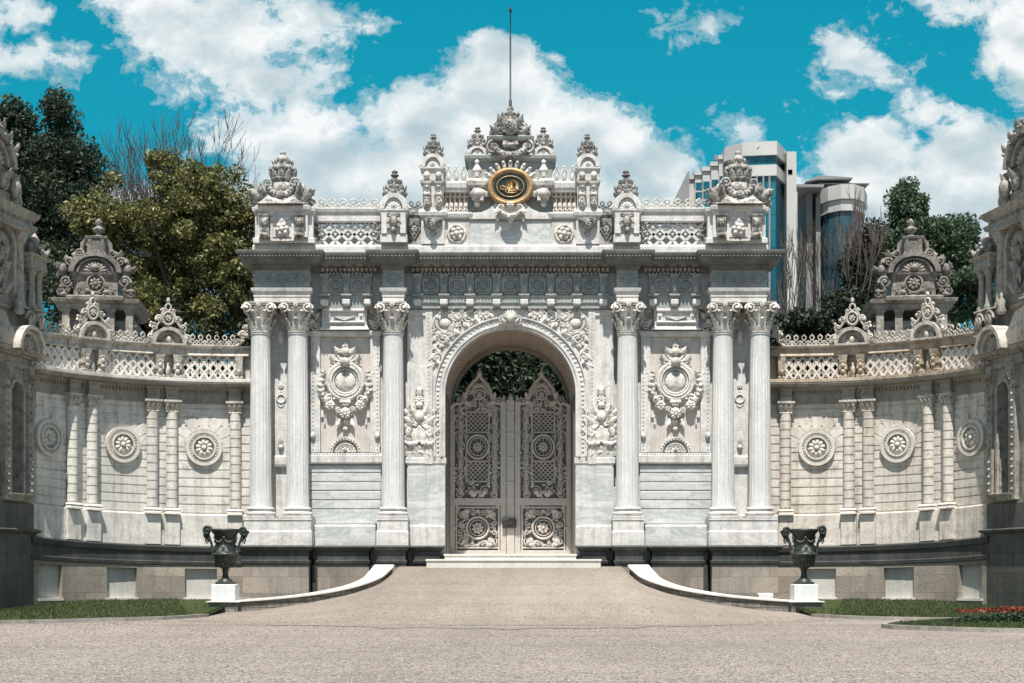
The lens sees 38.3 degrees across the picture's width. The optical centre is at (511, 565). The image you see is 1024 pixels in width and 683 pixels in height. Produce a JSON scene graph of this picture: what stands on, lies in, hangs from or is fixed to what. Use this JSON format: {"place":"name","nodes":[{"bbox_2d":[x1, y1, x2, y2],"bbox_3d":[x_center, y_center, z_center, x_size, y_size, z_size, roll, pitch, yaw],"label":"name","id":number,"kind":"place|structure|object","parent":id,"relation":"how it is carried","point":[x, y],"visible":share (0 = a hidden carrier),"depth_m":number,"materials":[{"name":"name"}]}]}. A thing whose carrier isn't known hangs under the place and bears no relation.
{"place":"outdoors","nodes":[
{"label":"outdoors","id":0,"kind":"place"},
{"bbox_2d":[0,597,224,619],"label":"lawn","id":1,"kind":"structure","parent":0,"point":[193,604],"depth_m":45.48,"materials":[{"name":"green plant"}]},
{"bbox_2d":[0,603,1023,682],"bbox_3d":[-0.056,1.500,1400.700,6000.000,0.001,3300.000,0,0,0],"label":"ground","id":2,"kind":"structure","parent":0,"point":[553,666],"depth_m":25.32,"materials":[{"name":"beige gravel"}]},
{"bbox_2d":[0,117,51,608],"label":"end pavilion","id":3,"kind":"structure","parent":2,"relation":"on","point":[23,253],"depth_m":46.09,"materials":[{"name":"white stone"}]},
{"bbox_2d":[0,360,36,501],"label":"window","id":4,"kind":"structure","parent":3,"relation":"in","point":[7,367],"depth_m":46.12,"materials":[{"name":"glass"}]},
{"bbox_2d":[0,93,65,325],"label":"dark evergreen","id":5,"kind":"object","parent":2,"relation":"on","point":[20,124],"visible":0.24,"depth_m":75.41,"materials":[{"name":"green plant"}]},
{"bbox_2d":[17,83,115,327],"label":"dark evergreen","id":6,"kind":"object","parent":2,"relation":"on","point":[67,164],"visible":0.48,"depth_m":75.22,"materials":[{"name":"green plant"}]},
{"bbox_2d":[51,219,149,375],"bbox_3d":[-15.993,-5.936,57.536,3.270,14.872,3.530,0,0,-7],"label":"kiosk","id":7,"kind":"object","parent":2,"relation":"on","point":[98,271],"visible":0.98,"depth_m":56.11,"materials":[{"name":"stone"}]},
{"bbox_2d":[0,614,208,623],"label":"kerb","id":8,"kind":"structure","parent":2,"relation":"on","point":[78,620],"depth_m":38.96,"materials":[{"name":"stone"}]},
{"bbox_2d":[52,107,216,333],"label":"bare tree","id":9,"kind":"object","parent":2,"relation":"on","point":[129,175],"visible":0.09,"depth_m":86.64,"materials":[{"name":"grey plant"}]},
{"bbox_2d":[26,257,250,378],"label":"dark shrub","id":10,"kind":"object","parent":2,"relation":"on","point":[49,279],"visible":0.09,"depth_m":65.84,"materials":[{"name":"green plant"}]},
{"bbox_2d":[31,291,250,604],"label":"curved wall","id":11,"kind":"structure","parent":2,"relation":"on","point":[142,481],"depth_m":50.50,"materials":[{"name":"stone"}]},
{"bbox_2d":[38,564,63,600],"bbox_3d":[-15.085,0.559,47.906,0.315,1.206,1.222,0,0,24],"label":"blind window","id":12,"kind":"structure","parent":11,"relation":"in","point":[48,574],"depth_m":48.05,"materials":[{"name":"stone"}]},
{"bbox_2d":[105,567,138,599],"bbox_3d":[-13.327,0.621,50.202,1.222,1.120,0.315,0,0,-39],"label":"blind window","id":13,"kind":"structure","parent":11,"relation":"in","point":[120,580],"depth_m":50.28,"materials":[{"name":"stone"}]},
{"bbox_2d":[183,569,216,598],"bbox_3d":[-10.858,0.653,51.447,1.222,1.073,0.315,0,0,-14],"label":"blind window","id":14,"kind":"structure","parent":11,"relation":"in","point":[198,582],"depth_m":51.50,"materials":[{"name":"stone"}]},
{"bbox_2d":[42,104,245,326],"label":"bare tree","id":15,"kind":"object","parent":2,"relation":"on","point":[181,150],"visible":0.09,"depth_m":79.36,"materials":[{"name":"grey plant"}]},
{"bbox_2d":[58,148,254,378],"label":"olive magnolia","id":16,"kind":"object","parent":2,"relation":"on","point":[195,221],"visible":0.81,"depth_m":67.02,"materials":[{"name":"green plant"}]},
{"bbox_2d":[125,130,260,357],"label":"bare tree","id":17,"kind":"object","parent":2,"relation":"on","point":[205,159],"visible":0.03,"depth_m":85.75,"materials":[{"name":"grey plant"}]},
{"bbox_2d":[206,565,394,612],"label":"ramp wall","id":18,"kind":"structure","parent":2,"relation":"on","point":[375,575],"depth_m":46.73,"materials":[{"name":"stone"}]},
{"bbox_2d":[211,584,239,600],"bbox_3d":[-8.976,0.857,46.200,0.740,0.523,0.740,0,0,0],"label":"urn pedestal","id":19,"kind":"object","parent":18,"relation":"on","point":[225,592],"visible":0.93,"depth_m":45.83,"materials":[{"name":"stone"}]},
{"bbox_2d":[203,525,249,583],"bbox_3d":[-8.958,-0.329,46.188,1.276,1.844,0.938,0,0,33],"label":"garden urn","id":20,"kind":"object","parent":19,"relation":"on","point":[225,549],"visible":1,"depth_m":45.96,"materials":[{"name":"brown metal"}]},
{"bbox_2d":[141,566,877,624],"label":"ramp","id":21,"kind":"structure","parent":2,"relation":"on","point":[403,589],"depth_m":42.85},
{"bbox_2d":[178,618,838,629],"bbox_3d":[-0.056,1.488,37.574,18.000,0.001,7.255,0,0,0],"label":"path edge","id":22,"kind":"object","parent":21,"relation":"on","point":[495,627],"visible":0.98,"depth_m":36.35,"materials":[{"name":"beige stone"}]},
{"bbox_2d":[426,554,601,567],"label":"steps","id":23,"kind":"structure","parent":21,"relation":"on","point":[510,561],"depth_m":49.65,"materials":[{"name":"stone"}]},
{"bbox_2d":[235,6,784,597],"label":"palace gate","id":24,"kind":"structure","parent":2,"relation":"on","point":[373,442],"depth_m":50.70,"materials":[{"name":"white stone"}]},
{"bbox_2d":[450,368,505,553],"bbox_3d":[-1.297,-3.795,53.977,2.152,6.830,0.286,0,0,0],"label":"door","id":25,"kind":"structure","parent":24,"relation":"in","point":[477,422],"depth_m":53.96,"materials":[{"name":"beige paint"}]},
{"bbox_2d":[515,368,570,553],"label":"door","id":26,"kind":"structure","parent":24,"relation":"in","point":[542,422],"depth_m":53.96,"materials":[{"name":"beige paint"}]},
{"bbox_2d":[454,350,566,553],"bbox_3d":[-0.225,-5.412,64.118,11.004,13.851,6.761,0,0,0],"label":"arch evergreen","id":27,"kind":"object","parent":2,"relation":"on","point":[514,373],"visible":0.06,"depth_m":62.09,"materials":[{"name":"green plant"}]},
{"bbox_2d":[627,565,824,612],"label":"ramp wall","id":28,"kind":"structure","parent":2,"relation":"on","point":[646,575],"depth_m":46.77,"materials":[{"name":"stone"}]},
{"bbox_2d":[790,584,817,600],"bbox_3d":[9.144,0.857,46.200,0.740,0.523,0.740,0,0,0],"label":"urn pedestal","id":29,"kind":"object","parent":28,"relation":"on","point":[803,592],"visible":0.93,"depth_m":45.83,"materials":[{"name":"stone"}]},
{"bbox_2d":[780,525,826,583],"bbox_3d":[9.126,-0.329,46.188,1.276,1.844,0.938,0,0,-33],"label":"garden urn","id":30,"kind":"object","parent":29,"relation":"on","point":[804,550],"visible":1,"depth_m":45.96,"materials":[{"name":"brown metal"}]},
{"bbox_2d":[757,593,772,598],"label":"stone block","id":31,"kind":"structure","parent":2,"relation":"on","point":[765,595],"depth_m":49.30,"materials":[{"name":"white stone"}]},
{"bbox_2d":[768,226,819,329],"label":"bare tree","id":32,"kind":"object","parent":2,"relation":"on","point":[789,249],"visible":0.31,"depth_m":66.85,"materials":[{"name":"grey plant"}]},
{"bbox_2d":[800,217,856,312],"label":"bare tree","id":33,"kind":"object","parent":2,"relation":"on","point":[814,263],"visible":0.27,"depth_m":68.79,"materials":[{"name":"brown plant"}]},
{"bbox_2d":[821,187,890,302],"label":"bare tree","id":34,"kind":"object","parent":2,"relation":"on","point":[873,239],"visible":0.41,"depth_m":66.90,"materials":[{"name":"brown plant"}]},
{"bbox_2d":[830,216,887,314],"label":"bare tree","id":35,"kind":"object","parent":2,"relation":"on","point":[874,286],"visible":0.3,"depth_m":67.66,"materials":[{"name":"brown plant"}]},
{"bbox_2d":[770,285,984,378],"bbox_3d":[15.484,-5.149,62.062,10.611,13.328,4.962,0,0,0],"label":"dark shrub","id":36,"kind":"object","parent":2,"relation":"on","point":[807,322],"visible":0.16,"depth_m":61.40,"materials":[{"name":"green plant"}]},
{"bbox_2d":[770,291,989,604],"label":"curved wall","id":37,"kind":"structure","parent":2,"relation":"on","point":[879,478],"depth_m":50.50,"materials":[{"name":"white stone"}]},
{"bbox_2d":[807,569,836,598],"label":"blind window","id":38,"kind":"structure","parent":37,"relation":"in","point":[825,579],"depth_m":51.48,"materials":[{"name":"stone"}]},
{"bbox_2d":[882,567,914,599],"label":"blind window","id":39,"kind":"structure","parent":37,"relation":"in","point":[899,581],"depth_m":50.27,"materials":[{"name":"stone"}]},
{"bbox_2d":[957,564,982,600],"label":"blind window","id":40,"kind":"structure","parent":37,"relation":"in","point":[971,574],"depth_m":48.03,"materials":[{"name":"stone"}]},
{"bbox_2d":[812,614,959,620],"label":"kerb","id":41,"kind":"structure","parent":2,"relation":"on","point":[867,617],"depth_m":40.27,"materials":[{"name":"stone"}]},
{"bbox_2d":[860,219,957,375],"bbox_3d":[15.436,-5.936,57.536,3.270,14.872,3.530,0,0,7],"label":"kiosk","id":42,"kind":"object","parent":2,"relation":"on","point":[907,281],"visible":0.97,"depth_m":56.12,"materials":[{"name":"stone"}]},
{"bbox_2d":[873,175,993,331],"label":"green tree","id":43,"kind":"object","parent":2,"relation":"on","point":[952,240],"visible":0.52,"depth_m":73.26,"materials":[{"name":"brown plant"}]},
{"bbox_2d":[881,620,1023,632],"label":"kerb","id":44,"kind":"structure","parent":2,"relation":"on","point":[886,625],"depth_m":33.45,"materials":[{"name":"stone"}]},
{"bbox_2d":[949,612,1023,621],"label":"hedge","id":45,"kind":"object","parent":2,"relation":"on","point":[1015,617],"visible":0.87,"depth_m":36.90,"materials":[{"name":"green plant"}]},
{"bbox_2d":[968,117,1023,606],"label":"end pavilion","id":46,"kind":"structure","parent":2,"relation":"on","point":[998,253],"depth_m":45.95,"materials":[{"name":"stone"}]},
{"bbox_2d":[983,360,1020,501],"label":"window","id":47,"kind":"structure","parent":46,"relation":"in","point":[1013,369],"depth_m":46.31,"materials":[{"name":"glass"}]},
{"bbox_2d":[0,0,1023,553],"label":"sky","id":48,"kind":"structure","parent":0,"point":[878,93],"materials":[{"name":"blue"}]},
{"bbox_2d":[665,141,796,318],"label":"glass tower","id":49,"kind":"structure","parent":0,"point":[772,164],"depth_m":303.00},
{"bbox_2d":[695,182,701,188],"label":"terrace window","id":50,"kind":"structure","parent":49,"relation":"in","point":[698,185],"depth_m":308.25,"materials":[{"name":"blue glass"}]},
{"bbox_2d":[695,192,701,198],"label":"terrace window","id":51,"kind":"structure","parent":49,"relation":"in","point":[697,194],"depth_m":308.25,"materials":[{"name":"blue glass"}]},
{"bbox_2d":[703,181,709,187],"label":"terrace window","id":52,"kind":"structure","parent":49,"relation":"in","point":[706,184],"depth_m":307.42,"materials":[{"name":"blue glass"}]},
{"bbox_2d":[712,180,717,186],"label":"terrace window","id":53,"kind":"structure","parent":49,"relation":"in","point":[714,182],"depth_m":306.68,"materials":[{"name":"blue glass"}]},
{"bbox_2d":[788,170,796,300],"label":"side window","id":54,"kind":"structure","parent":49,"relation":"in","point":[789,171],"depth_m":307.88,"materials":[{"name":"blue glass"}]},
{"bbox_2d":[796,175,869,313],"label":"glass tower","id":55,"kind":"structure","parent":0,"point":[820,198],"depth_m":316.94,"materials":[{"name":"pale concrete"},{"name":"blue glass"}]},
{"bbox_2d":[796,597,1003,616],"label":"lawn","id":56,"kind":"structure","parent":0,"point":[836,604],"depth_m":46.30,"materials":[{"name":"green plant"}]},
{"bbox_2d":[888,617,1023,627],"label":"lawn","id":57,"kind":"structure","parent":0,"point":[973,624],"depth_m":35.80,"materials":[{"name":"green plant"}]},
{"bbox_2d":[963,610,1023,617],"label":"foliage","id":58,"kind":"object","parent":57,"relation":"on","point":[1021,611],"visible":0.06,"depth_m":38.22,"materials":[{"name":"green plant"}]},
{"bbox_2d":[956,604,1023,612],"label":"flowers","id":59,"kind":"object","parent":58,"relation":"on","point":[1005,609],"visible":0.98,"depth_m":37.89,"materials":[{"name":"red plant"}]}
]}

